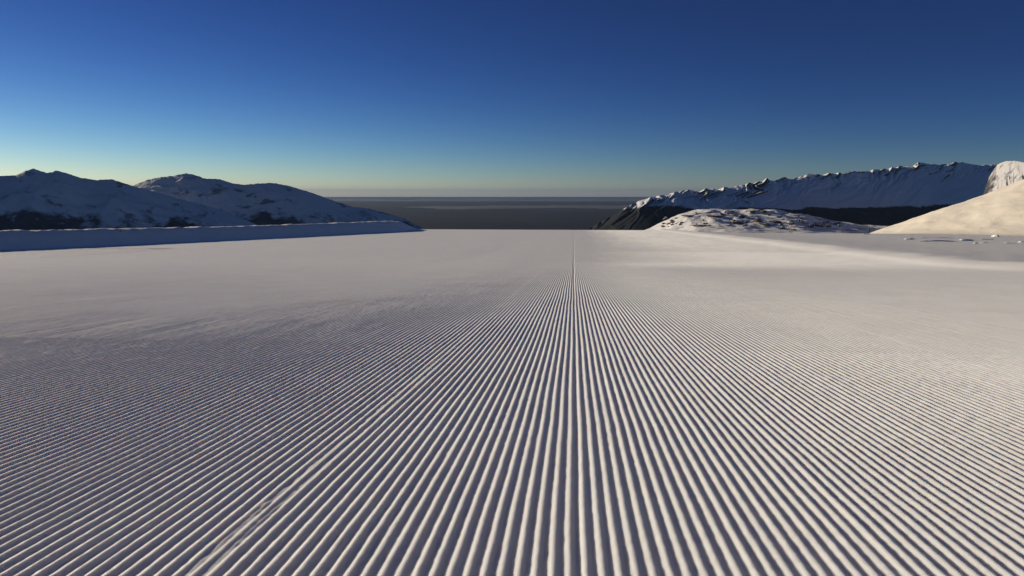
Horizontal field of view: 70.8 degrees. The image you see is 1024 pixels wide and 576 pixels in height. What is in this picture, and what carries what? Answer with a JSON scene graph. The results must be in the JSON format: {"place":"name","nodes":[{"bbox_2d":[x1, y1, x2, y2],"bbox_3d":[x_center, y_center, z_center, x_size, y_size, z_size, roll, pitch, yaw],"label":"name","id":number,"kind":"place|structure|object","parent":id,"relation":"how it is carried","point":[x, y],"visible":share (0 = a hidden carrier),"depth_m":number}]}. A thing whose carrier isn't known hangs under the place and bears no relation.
{"place":"outdoors","nodes":[
{"label":"outdoors","id":0,"kind":"place"},
{"bbox_2d":[0,168,255,230],"bbox_3d":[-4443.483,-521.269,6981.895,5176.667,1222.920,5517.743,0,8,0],"label":"mountain massif","id":1,"kind":"structure","parent":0,"point":[33,199],"depth_m":6213.42},
{"bbox_2d":[133,173,422,228],"bbox_3d":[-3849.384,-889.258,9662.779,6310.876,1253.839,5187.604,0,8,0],"label":"mountain massif","id":2,"kind":"structure","parent":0,"point":[268,204],"depth_m":8779.74},
{"bbox_2d":[324,197,648,229],"bbox_3d":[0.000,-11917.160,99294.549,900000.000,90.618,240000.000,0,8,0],"label":"lowland plain","id":3,"kind":"structure","parent":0,"point":[542,218],"depth_m":44006.39},
{"bbox_2d":[330,199,643,200],"bbox_3d":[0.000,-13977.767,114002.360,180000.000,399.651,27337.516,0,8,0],"label":"hills","id":4,"kind":"structure","parent":0,"point":[490,200],"depth_m":108464.73},
{"bbox_2d":[0,229,1023,575],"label":"ski slope","id":5,"kind":"structure","parent":0,"point":[424,403],"depth_m":3.83},
{"bbox_2d":[0,232,1023,354],"bbox_3d":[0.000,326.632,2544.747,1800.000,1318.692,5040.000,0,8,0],"label":"snowfield","id":6,"kind":"structure","parent":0,"point":[1006,248],"depth_m":69.65},
{"bbox_2d":[0,221,416,249],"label":"snow bank","id":7,"kind":"structure","parent":6,"relation":"on","point":[16,239],"depth_m":60.66},
{"bbox_2d":[646,209,887,232],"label":"snow knoll","id":8,"kind":"structure","parent":6,"relation":"on","point":[718,223],"depth_m":197.28},
{"bbox_2d":[707,214,721,216],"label":"rock","id":9,"kind":"object","parent":8,"relation":"on","point":[713,215],"visible":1,"depth_m":199.68},
{"bbox_2d":[922,240,956,241],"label":"snow lump","id":10,"kind":"object","parent":6,"relation":"on","point":[940,240],"visible":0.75,"depth_m":86.19},
{"bbox_2d":[955,239,972,240],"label":"snow lump","id":11,"kind":"object","parent":6,"relation":"on","point":[964,240],"visible":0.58,"depth_m":90.11},
{"bbox_2d":[0,0,1023,196],"label":"sky","id":12,"kind":"structure","parent":0,"point":[324,98]},
{"bbox_2d":[411,205,629,208],"bbox_3d":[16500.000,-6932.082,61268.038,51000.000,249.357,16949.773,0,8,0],"label":"hills","id":13,"kind":"structure","parent":0,"point":[547,206],"depth_m":58735.63},
{"bbox_2d":[588,162,996,229],"bbox_3d":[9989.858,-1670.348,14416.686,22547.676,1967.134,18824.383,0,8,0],"label":"mountain range","id":14,"kind":"structure","parent":0,"point":[891,196],"depth_m":14177.01},
{"bbox_2d":[871,179,1023,235],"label":"snow hill","id":15,"kind":"structure","parent":0,"point":[999,211],"depth_m":144.39},
{"bbox_2d":[983,161,1023,194],"bbox_3d":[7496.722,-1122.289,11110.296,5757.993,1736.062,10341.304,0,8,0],"label":"mountain peak","id":16,"kind":"structure","parent":0,"point":[1005,173],"depth_m":11527.72}
]}

